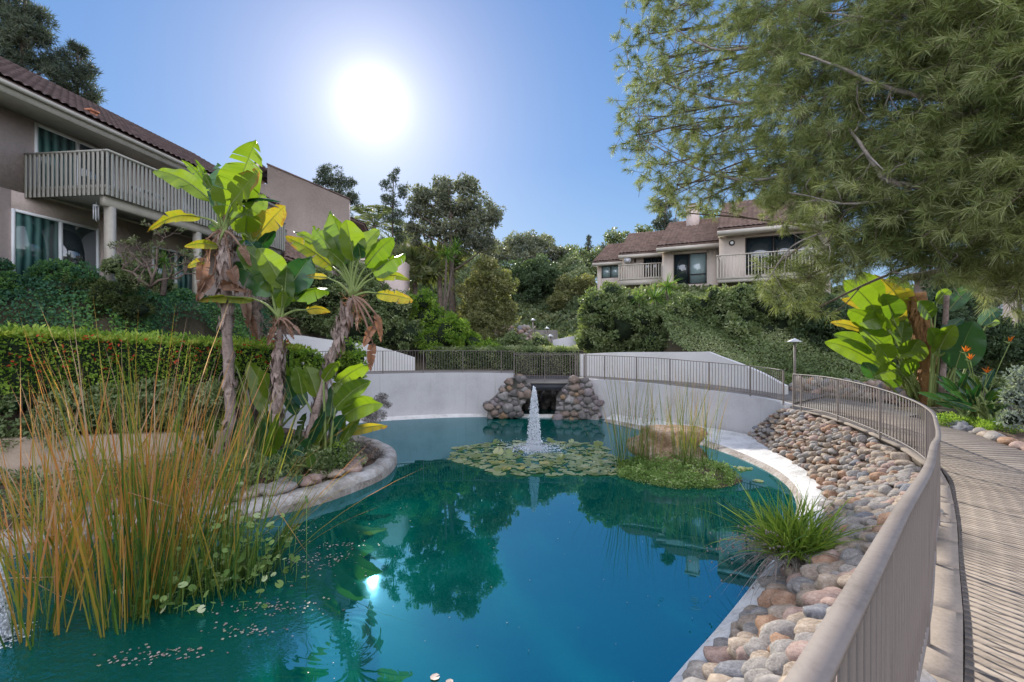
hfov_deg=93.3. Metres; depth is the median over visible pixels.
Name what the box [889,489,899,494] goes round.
cobblestone
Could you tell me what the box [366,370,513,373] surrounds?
back path
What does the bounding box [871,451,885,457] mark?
cobblestone
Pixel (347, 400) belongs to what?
bird of paradise clump
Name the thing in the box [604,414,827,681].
pond rim
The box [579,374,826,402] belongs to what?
pool path
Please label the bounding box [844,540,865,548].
cobblestone
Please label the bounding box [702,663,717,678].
cobblestone
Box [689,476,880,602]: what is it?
strap leaved plant
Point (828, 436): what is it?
cobblestone
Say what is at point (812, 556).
cobblestone
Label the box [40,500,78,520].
edging stone
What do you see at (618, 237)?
hill tree
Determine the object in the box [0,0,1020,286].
sky
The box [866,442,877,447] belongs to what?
cobblestone
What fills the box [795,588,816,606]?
cobblestone
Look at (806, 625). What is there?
cobblestone
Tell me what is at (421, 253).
palm tree
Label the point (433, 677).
floating leaf
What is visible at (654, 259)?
window
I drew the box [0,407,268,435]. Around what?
planter soil
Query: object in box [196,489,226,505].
edging stone
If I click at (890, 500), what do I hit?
cobblestone
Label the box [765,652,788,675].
cobblestone
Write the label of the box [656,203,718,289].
townhouse
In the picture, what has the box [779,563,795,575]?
cobblestone
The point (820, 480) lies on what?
cobblestone
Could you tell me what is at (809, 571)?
cobblestone
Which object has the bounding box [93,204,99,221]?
wind chime
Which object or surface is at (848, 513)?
cobblestone
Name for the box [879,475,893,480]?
cobblestone
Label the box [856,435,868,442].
cobblestone
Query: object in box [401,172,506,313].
eucalyptus tree
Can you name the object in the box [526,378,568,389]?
footbridge
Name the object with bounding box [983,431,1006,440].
edging rock
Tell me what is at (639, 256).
townhouse
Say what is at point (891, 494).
cobblestone
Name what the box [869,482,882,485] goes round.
cobblestone
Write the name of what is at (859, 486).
cobblestone
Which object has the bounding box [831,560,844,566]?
cobblestone
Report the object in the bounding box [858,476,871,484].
cobblestone
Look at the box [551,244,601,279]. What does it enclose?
hill tree
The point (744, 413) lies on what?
retaining wall
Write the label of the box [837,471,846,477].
cobblestone
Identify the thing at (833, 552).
cobblestone
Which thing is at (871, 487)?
cobblestone
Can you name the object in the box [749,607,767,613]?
cobblestone
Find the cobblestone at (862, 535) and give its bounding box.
[859,531,877,541]
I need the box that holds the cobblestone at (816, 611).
[803,603,829,619]
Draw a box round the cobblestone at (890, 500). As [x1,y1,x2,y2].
[880,498,895,503]
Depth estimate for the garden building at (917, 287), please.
25.50 m
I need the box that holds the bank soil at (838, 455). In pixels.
[754,413,893,493]
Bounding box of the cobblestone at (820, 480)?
[816,477,824,484]
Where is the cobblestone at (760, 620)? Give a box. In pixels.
[755,614,779,637]
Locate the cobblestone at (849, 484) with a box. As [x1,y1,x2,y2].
[846,480,860,486]
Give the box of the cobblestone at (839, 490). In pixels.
[836,488,846,493]
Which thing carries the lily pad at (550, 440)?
on the pond water
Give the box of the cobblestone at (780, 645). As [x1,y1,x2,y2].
[769,639,794,653]
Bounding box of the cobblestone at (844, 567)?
[839,564,855,571]
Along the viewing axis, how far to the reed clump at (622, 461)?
13.51 m
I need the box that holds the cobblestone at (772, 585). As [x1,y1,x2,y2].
[765,583,788,591]
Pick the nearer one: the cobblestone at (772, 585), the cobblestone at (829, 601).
the cobblestone at (829, 601)
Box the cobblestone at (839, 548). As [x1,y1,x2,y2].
[834,545,848,552]
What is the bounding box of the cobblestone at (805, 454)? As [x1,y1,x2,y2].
[801,451,811,457]
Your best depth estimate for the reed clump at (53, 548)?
6.79 m
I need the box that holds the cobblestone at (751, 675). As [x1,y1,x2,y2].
[744,668,774,681]
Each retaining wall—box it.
[245,372,513,428]
[589,378,791,433]
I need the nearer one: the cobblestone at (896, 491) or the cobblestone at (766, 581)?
the cobblestone at (766, 581)
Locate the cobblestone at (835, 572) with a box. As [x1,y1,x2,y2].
[830,571,840,574]
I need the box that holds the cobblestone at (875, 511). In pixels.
[869,508,883,514]
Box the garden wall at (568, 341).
[553,335,576,346]
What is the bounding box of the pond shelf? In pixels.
[296,414,553,428]
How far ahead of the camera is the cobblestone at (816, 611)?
4.31 m
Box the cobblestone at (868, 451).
[864,449,874,454]
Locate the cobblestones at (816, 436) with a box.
[681,408,936,681]
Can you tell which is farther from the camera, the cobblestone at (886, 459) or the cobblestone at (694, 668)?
the cobblestone at (886, 459)
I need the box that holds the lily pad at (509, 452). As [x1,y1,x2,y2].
[503,449,512,456]
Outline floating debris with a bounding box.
[93,517,366,665]
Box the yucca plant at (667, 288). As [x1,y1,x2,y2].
[640,270,682,311]
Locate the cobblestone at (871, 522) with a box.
[867,519,876,524]
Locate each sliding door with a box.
[11,208,99,276]
[34,122,114,186]
[152,246,191,289]
[190,194,208,217]
[674,252,706,284]
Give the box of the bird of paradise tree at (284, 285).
[199,240,330,468]
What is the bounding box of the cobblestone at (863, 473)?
[857,471,868,477]
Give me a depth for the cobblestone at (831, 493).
10.17 m
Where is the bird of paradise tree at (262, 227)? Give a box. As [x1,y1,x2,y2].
[230,194,286,422]
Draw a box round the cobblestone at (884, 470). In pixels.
[877,468,886,473]
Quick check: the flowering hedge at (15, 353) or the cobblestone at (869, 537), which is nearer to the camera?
the cobblestone at (869, 537)
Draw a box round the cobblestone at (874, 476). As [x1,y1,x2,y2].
[869,472,886,481]
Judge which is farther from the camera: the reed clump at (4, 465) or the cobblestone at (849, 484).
the cobblestone at (849, 484)
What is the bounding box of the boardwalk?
[801,410,1023,681]
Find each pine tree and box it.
[0,0,74,84]
[49,37,108,105]
[312,162,362,216]
[377,166,412,253]
[606,0,1023,327]
[651,185,679,230]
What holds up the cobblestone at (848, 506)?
on the bank soil at (838, 455)
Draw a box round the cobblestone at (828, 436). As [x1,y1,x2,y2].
[825,434,833,438]
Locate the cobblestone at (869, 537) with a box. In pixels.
[865,534,876,541]
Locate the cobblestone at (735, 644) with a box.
[727,637,749,659]
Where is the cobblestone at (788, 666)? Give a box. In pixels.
[782,661,795,675]
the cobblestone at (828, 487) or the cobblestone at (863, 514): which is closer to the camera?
the cobblestone at (863, 514)
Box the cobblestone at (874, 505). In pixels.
[868,502,891,509]
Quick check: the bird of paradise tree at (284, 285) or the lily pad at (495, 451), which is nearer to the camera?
the bird of paradise tree at (284, 285)
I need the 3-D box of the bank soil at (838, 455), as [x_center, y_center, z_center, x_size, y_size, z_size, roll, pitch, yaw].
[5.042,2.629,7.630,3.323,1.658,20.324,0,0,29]
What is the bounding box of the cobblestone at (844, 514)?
[837,510,850,516]
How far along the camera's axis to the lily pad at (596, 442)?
16.59 m
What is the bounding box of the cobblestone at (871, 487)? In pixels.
[862,485,877,490]
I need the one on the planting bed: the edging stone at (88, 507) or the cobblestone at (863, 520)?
the edging stone at (88, 507)
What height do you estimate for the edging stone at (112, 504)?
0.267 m
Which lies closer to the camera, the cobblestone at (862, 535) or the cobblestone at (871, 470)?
the cobblestone at (862, 535)
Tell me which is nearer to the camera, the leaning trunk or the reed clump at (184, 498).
the reed clump at (184, 498)
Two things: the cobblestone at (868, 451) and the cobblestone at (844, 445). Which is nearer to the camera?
the cobblestone at (868, 451)
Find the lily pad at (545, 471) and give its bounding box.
[538,469,549,472]
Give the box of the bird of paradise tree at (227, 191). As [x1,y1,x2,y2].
[148,140,280,450]
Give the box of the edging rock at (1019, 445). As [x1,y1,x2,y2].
[1008,441,1023,450]
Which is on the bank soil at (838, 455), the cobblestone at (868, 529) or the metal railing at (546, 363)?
the cobblestone at (868, 529)
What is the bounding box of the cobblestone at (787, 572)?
[785,567,799,575]
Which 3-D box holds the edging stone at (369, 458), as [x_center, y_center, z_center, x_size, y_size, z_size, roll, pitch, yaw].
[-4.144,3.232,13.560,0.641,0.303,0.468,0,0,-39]
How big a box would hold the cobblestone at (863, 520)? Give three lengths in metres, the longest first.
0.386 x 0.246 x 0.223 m
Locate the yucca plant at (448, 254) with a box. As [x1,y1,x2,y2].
[434,234,466,316]
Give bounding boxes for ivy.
[0,274,364,423]
[647,289,1023,388]
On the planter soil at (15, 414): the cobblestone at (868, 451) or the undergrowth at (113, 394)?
the undergrowth at (113, 394)
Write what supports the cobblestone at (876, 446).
on the bank soil at (838, 455)
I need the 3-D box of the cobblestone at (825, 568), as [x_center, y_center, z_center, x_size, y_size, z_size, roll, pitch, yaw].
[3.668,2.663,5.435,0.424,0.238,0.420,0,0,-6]
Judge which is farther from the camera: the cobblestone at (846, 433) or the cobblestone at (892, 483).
the cobblestone at (846, 433)
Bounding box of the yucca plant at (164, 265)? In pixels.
[147,247,181,295]
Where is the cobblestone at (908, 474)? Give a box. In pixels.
[894,472,911,477]
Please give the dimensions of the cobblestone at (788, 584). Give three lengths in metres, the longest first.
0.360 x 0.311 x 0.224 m
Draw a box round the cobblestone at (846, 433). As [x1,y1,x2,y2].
[843,430,852,435]
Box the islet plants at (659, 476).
[614,451,742,489]
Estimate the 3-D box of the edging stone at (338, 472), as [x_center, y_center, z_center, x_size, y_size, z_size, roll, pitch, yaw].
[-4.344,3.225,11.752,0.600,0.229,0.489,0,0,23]
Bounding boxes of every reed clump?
[0,352,161,649]
[0,376,196,613]
[0,379,175,609]
[0,380,236,610]
[1,299,229,637]
[1,371,287,626]
[23,329,282,617]
[52,387,260,551]
[151,382,306,602]
[234,421,337,537]
[263,445,420,558]
[263,461,331,574]
[578,373,656,464]
[580,352,663,467]
[624,379,677,465]
[639,366,704,426]
[655,360,721,466]
[663,373,723,468]
[683,374,728,462]
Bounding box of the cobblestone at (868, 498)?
[863,497,873,500]
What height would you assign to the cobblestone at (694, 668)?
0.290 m
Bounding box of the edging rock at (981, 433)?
[976,430,996,436]
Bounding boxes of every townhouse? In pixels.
[592,243,622,294]
[618,230,663,289]
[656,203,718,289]
[716,194,832,293]
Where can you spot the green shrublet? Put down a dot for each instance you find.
(336, 446)
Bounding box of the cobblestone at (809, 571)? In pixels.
[800,562,830,580]
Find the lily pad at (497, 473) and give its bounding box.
[493,471,505,475]
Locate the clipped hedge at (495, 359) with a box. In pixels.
[426,343,579,374]
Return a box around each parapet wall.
[273,333,414,370]
[581,352,787,394]
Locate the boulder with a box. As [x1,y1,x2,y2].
[627,424,707,464]
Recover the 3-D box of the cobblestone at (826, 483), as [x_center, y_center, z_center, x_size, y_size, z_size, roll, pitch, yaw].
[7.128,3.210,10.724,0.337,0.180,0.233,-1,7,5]
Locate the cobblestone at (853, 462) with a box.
[849,459,860,465]
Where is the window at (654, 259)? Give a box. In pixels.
[644,257,661,276]
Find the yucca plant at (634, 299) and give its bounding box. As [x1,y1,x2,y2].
[624,289,646,305]
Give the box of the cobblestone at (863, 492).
[859,490,868,494]
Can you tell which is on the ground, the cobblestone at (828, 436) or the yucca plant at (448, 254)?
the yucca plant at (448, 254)
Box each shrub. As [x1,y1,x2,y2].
[0,257,26,300]
[23,258,104,296]
[39,273,157,322]
[99,254,177,294]
[106,218,202,295]
[262,257,424,354]
[293,346,324,370]
[349,439,385,460]
[360,393,391,423]
[407,285,502,355]
[494,330,552,349]
[573,280,657,353]
[626,292,720,351]
[704,280,819,348]
[786,291,896,356]
[904,271,1023,381]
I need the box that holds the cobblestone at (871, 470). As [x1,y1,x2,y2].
[867,467,878,473]
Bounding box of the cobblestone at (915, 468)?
[904,464,921,471]
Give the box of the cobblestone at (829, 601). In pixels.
[820,597,836,605]
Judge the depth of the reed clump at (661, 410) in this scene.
15.17 m
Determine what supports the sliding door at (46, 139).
in the condominium building at (68, 159)
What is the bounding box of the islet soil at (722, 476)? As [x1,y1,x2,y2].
[615,464,742,487]
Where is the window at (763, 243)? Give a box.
[745,232,817,274]
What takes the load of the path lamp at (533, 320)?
on the ground
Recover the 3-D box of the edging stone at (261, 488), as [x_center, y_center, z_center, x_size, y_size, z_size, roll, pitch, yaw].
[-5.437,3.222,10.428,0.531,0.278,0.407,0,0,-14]
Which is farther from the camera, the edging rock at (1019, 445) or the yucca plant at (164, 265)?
the yucca plant at (164, 265)
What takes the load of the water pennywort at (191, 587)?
on the pond water
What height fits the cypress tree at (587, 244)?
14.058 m
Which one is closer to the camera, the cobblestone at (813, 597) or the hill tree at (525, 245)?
the cobblestone at (813, 597)
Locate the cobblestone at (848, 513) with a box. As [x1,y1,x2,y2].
[846,511,853,515]
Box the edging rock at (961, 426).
[950,422,973,430]
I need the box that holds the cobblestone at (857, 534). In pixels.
[853,532,860,538]
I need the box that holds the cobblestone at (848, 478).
[846,476,857,481]
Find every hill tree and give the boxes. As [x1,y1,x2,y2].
[396,227,606,265]
[490,229,571,267]
[492,253,568,311]
[544,273,594,312]
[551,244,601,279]
[602,194,779,244]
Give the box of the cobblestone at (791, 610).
[782,606,802,619]
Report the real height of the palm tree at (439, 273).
7.653 m
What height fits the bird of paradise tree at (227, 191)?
8.307 m
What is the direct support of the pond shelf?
in the pond water
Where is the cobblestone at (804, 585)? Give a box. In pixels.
[800,582,814,589]
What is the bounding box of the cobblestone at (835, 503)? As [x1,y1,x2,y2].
[830,501,844,507]
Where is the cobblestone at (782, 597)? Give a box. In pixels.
[769,591,795,604]
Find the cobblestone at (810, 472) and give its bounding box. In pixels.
[806,470,818,476]
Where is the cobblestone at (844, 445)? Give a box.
[840,442,851,448]
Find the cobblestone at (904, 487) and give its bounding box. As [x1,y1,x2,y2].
[899,483,910,490]
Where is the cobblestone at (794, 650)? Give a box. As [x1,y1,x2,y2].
[785,640,808,661]
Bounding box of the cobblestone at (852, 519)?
[832,516,860,529]
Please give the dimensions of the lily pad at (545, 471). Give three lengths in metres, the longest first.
0.338 x 0.327 x 0.018 m
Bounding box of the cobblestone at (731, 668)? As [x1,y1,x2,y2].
[713,660,746,677]
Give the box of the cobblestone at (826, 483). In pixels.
[824,481,837,486]
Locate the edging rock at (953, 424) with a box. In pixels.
[947,420,968,425]
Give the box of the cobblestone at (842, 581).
[837,573,852,588]
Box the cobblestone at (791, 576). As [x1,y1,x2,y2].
[786,572,801,583]
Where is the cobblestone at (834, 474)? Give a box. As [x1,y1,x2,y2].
[831,471,839,478]
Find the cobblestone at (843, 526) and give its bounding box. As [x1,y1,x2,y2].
[839,524,847,531]
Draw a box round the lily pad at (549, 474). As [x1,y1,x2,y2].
[545,473,557,475]
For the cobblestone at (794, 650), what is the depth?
3.58 m
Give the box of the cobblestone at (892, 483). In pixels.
[889,481,899,486]
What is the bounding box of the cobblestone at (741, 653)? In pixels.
[736,646,748,659]
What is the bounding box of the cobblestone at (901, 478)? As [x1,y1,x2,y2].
[897,476,910,480]
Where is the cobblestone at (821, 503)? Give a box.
[817,500,833,505]
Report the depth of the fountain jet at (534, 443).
16.01 m
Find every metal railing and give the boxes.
[302,350,514,373]
[514,353,585,381]
[515,354,577,376]
[584,355,783,404]
[783,374,940,681]
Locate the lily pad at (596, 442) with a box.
[594,441,602,444]
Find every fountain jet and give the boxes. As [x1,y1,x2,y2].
[0,557,36,648]
[498,386,579,459]
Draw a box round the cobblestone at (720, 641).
[713,637,727,646]
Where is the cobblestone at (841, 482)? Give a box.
[837,480,847,485]
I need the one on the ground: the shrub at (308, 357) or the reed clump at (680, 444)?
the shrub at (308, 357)
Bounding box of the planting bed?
[0,428,380,529]
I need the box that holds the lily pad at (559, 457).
[556,454,564,459]
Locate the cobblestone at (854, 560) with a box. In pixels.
[845,555,863,566]
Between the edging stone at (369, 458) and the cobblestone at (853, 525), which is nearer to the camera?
the cobblestone at (853, 525)
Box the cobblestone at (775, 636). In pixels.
[767,632,791,651]
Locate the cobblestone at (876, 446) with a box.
[870,444,883,449]
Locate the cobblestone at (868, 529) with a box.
[864,525,878,531]
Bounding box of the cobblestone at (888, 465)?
[880,460,896,468]
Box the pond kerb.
[0,429,396,556]
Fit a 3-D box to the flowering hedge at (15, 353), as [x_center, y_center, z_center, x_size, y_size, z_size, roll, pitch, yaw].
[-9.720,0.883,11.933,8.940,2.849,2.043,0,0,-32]
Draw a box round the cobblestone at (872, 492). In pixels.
[865,489,878,496]
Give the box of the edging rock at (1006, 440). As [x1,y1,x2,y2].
[996,437,1018,444]
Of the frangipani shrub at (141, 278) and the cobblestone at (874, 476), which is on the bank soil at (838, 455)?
the cobblestone at (874, 476)
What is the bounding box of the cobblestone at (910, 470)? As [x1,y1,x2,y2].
[898,468,914,472]
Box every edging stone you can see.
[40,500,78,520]
[69,502,98,520]
[99,498,117,513]
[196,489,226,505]
[223,490,239,502]
[236,486,259,501]
[252,483,266,496]
[262,481,297,495]
[276,476,300,488]
[298,476,314,486]
[304,473,322,485]
[311,470,326,478]
[326,469,345,478]
[341,460,362,473]
[353,457,366,464]
[354,452,373,460]
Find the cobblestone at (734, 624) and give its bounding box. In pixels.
[731,621,737,628]
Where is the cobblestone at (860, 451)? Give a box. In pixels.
[857,448,868,454]
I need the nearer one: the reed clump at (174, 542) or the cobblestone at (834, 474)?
the reed clump at (174, 542)
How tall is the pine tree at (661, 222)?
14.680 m
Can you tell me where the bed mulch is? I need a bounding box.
[952,413,1023,441]
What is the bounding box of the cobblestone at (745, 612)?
[739,610,749,617]
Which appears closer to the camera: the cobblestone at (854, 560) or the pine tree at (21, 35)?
the cobblestone at (854, 560)
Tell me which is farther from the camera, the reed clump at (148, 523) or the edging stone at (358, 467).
the edging stone at (358, 467)
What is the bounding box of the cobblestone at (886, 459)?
[875,457,890,463]
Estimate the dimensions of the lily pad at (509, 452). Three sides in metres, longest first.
0.352 x 0.340 x 0.019 m
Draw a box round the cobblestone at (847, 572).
[837,568,855,575]
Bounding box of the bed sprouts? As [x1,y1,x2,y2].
[936,411,1023,433]
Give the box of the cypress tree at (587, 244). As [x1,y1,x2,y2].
[584,234,594,252]
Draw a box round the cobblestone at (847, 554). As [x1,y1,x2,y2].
[839,548,864,560]
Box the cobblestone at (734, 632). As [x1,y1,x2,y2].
[729,628,741,637]
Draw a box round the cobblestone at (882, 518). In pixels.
[877,512,890,524]
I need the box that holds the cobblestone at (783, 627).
[759,619,796,644]
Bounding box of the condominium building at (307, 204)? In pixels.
[251,162,409,339]
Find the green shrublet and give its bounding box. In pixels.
[317,439,351,468]
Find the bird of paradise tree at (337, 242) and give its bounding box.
[285,211,412,463]
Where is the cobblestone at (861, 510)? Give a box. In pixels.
[854,508,871,512]
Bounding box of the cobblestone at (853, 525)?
[846,523,865,531]
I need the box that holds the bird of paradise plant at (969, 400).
[918,337,1013,421]
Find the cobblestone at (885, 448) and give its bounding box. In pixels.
[880,446,898,451]
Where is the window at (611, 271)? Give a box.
[602,265,617,277]
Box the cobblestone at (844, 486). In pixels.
[838,484,850,489]
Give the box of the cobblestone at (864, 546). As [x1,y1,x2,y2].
[859,542,870,552]
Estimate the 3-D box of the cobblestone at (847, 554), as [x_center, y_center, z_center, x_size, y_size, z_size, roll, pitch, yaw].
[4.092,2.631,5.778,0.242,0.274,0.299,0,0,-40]
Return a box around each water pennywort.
[113,565,267,619]
[136,481,309,606]
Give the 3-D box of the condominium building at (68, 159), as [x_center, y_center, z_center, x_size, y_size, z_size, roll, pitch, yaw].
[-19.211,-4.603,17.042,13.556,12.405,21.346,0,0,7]
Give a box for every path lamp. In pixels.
[531,318,534,336]
[787,338,802,398]
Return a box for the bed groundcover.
[0,432,366,524]
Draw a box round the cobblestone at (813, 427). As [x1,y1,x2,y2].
[810,425,820,430]
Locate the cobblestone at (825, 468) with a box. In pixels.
[817,465,833,472]
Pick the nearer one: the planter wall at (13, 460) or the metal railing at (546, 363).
the planter wall at (13, 460)
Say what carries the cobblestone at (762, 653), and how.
on the bank soil at (838, 455)
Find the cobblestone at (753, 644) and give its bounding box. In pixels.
[743,636,768,657]
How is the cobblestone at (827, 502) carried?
on the bank soil at (838, 455)
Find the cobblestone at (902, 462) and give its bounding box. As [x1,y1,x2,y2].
[894,460,916,465]
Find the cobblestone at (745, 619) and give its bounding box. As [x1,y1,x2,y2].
[736,612,767,630]
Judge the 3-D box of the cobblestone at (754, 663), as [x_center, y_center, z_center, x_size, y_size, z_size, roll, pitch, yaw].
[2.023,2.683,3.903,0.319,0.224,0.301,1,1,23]
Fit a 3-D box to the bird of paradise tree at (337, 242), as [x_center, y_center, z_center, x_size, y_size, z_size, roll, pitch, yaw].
[-4.278,-0.066,12.501,3.672,6.771,1.272,0,0,0]
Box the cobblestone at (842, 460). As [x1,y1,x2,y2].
[839,456,851,464]
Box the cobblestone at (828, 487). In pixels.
[821,485,835,490]
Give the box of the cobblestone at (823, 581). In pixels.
[814,573,840,589]
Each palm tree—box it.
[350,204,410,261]
[390,240,447,294]
[410,239,468,313]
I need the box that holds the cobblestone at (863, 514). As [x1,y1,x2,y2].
[853,511,873,517]
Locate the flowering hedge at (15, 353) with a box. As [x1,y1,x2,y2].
[0,321,311,435]
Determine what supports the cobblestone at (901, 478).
on the bank soil at (838, 455)
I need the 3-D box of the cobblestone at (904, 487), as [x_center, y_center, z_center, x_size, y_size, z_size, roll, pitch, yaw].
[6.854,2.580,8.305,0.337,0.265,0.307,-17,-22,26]
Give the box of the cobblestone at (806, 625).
[794,618,821,634]
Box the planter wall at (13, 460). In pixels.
[0,427,258,480]
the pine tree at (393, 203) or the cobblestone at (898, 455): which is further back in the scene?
the pine tree at (393, 203)
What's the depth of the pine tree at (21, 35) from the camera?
29.67 m
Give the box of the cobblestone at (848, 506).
[844,503,852,509]
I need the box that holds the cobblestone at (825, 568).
[817,563,839,573]
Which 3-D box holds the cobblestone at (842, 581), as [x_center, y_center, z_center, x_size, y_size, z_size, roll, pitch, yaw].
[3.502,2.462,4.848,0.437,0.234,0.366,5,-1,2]
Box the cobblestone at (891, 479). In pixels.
[886,477,897,486]
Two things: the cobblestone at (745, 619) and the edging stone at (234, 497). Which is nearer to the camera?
the cobblestone at (745, 619)
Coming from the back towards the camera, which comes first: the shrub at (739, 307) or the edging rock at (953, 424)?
the shrub at (739, 307)
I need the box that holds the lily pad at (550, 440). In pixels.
[547,437,554,442]
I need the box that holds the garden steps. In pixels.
[529,326,557,344]
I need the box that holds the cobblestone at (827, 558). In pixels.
[811,554,838,562]
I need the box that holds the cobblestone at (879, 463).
[877,461,886,466]
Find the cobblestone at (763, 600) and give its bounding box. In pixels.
[757,588,785,607]
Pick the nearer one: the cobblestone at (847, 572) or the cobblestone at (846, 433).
the cobblestone at (847, 572)
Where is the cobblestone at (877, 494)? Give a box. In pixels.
[874,493,886,496]
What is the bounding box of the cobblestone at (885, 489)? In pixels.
[878,485,892,494]
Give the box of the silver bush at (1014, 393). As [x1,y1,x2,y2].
[992,364,1023,430]
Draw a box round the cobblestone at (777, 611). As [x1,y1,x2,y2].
[767,604,797,618]
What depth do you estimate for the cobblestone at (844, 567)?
5.26 m
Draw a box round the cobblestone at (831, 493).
[823,490,837,498]
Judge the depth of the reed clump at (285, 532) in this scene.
7.63 m
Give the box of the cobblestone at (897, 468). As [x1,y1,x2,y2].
[886,466,901,473]
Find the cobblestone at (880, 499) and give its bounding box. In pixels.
[870,496,890,502]
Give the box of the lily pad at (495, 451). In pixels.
[493,447,502,454]
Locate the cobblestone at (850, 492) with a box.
[845,489,863,494]
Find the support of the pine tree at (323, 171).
on the ground
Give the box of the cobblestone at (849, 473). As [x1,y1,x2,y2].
[846,470,860,476]
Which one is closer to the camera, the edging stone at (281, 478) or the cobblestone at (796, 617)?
the cobblestone at (796, 617)
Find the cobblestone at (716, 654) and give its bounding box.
[703,646,732,663]
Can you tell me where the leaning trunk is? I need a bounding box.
[906,291,949,406]
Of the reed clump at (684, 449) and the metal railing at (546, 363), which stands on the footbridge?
the metal railing at (546, 363)
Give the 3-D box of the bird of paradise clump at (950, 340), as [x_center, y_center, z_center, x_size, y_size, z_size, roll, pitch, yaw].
[14.150,0.148,15.225,3.050,3.883,1.474,0,0,-33]
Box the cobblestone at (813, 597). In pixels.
[801,587,841,605]
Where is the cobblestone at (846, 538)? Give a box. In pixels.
[832,536,854,548]
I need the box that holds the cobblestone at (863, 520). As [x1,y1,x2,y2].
[859,516,876,525]
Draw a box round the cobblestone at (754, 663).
[741,656,767,675]
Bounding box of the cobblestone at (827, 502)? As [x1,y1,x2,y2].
[822,500,832,509]
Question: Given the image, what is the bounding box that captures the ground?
[0,258,1023,466]
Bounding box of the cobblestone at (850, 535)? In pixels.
[837,531,856,539]
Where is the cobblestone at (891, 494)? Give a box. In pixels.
[887,493,897,496]
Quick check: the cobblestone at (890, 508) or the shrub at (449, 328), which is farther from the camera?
the shrub at (449, 328)
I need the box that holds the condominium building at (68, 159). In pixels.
[0,56,285,311]
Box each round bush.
[321,336,367,379]
[450,256,521,341]
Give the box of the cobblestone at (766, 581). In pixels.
[758,574,786,587]
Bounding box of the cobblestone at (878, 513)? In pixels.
[875,511,886,517]
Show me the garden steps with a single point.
(554, 333)
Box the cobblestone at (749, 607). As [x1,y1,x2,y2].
[743,605,758,610]
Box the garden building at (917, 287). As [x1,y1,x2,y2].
[903,264,1023,329]
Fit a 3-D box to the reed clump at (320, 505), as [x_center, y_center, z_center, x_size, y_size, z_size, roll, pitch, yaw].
[-2.913,2.710,8.526,2.876,2.025,1.224,0,0,0]
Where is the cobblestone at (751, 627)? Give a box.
[743,622,757,634]
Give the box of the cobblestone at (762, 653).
[749,650,770,658]
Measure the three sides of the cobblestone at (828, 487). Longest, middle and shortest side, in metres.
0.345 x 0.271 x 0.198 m
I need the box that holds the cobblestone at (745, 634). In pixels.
[737,631,757,638]
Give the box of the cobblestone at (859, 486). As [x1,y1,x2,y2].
[852,484,864,489]
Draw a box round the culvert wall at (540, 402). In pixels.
[526,376,578,408]
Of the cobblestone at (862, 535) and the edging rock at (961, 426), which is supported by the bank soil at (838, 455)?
the cobblestone at (862, 535)
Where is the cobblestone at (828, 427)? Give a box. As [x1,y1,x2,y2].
[824,424,835,430]
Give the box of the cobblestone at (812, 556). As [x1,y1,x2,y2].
[805,551,823,563]
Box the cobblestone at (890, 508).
[884,505,895,511]
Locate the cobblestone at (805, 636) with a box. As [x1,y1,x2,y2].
[794,632,813,640]
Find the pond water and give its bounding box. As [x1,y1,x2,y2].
[0,409,795,681]
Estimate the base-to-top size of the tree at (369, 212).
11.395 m
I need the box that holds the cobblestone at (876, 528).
[871,526,881,531]
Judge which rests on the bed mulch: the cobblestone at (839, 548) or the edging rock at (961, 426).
the edging rock at (961, 426)
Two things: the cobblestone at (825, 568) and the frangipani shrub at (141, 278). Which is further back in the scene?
the frangipani shrub at (141, 278)
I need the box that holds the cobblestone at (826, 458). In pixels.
[823,455,834,462]
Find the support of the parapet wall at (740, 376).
on the ground
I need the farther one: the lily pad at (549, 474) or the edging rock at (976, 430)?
the lily pad at (549, 474)
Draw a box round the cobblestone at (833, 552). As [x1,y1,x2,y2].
[821,549,840,558]
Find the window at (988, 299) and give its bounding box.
[984,299,1023,329]
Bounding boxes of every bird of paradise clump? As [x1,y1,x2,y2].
[167,405,359,471]
[234,358,307,444]
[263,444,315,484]
[291,361,386,455]
[825,272,928,403]
[917,285,1002,406]
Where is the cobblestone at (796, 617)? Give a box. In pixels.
[786,612,805,622]
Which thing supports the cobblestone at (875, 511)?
on the bank soil at (838, 455)
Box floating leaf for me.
[430,673,439,679]
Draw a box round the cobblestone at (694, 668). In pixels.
[682,660,706,680]
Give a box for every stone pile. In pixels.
[483,374,532,418]
[551,375,604,419]
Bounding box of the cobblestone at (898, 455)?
[890,452,911,460]
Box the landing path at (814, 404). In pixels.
[790,397,915,415]
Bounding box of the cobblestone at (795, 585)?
[791,580,814,593]
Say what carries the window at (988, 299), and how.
in the garden building at (917, 287)
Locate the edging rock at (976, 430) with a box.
[967,427,985,433]
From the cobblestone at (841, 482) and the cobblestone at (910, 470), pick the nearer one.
the cobblestone at (910, 470)
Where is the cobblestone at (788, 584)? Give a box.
[786,576,813,594]
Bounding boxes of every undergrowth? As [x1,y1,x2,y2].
[0,375,244,452]
[409,248,913,346]
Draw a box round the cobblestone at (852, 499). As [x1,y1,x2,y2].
[845,497,860,503]
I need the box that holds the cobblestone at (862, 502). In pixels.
[851,499,869,509]
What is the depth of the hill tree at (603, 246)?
69.83 m
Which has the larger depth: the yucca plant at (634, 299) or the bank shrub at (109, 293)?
the yucca plant at (634, 299)
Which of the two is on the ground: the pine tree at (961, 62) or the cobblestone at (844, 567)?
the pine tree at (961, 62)

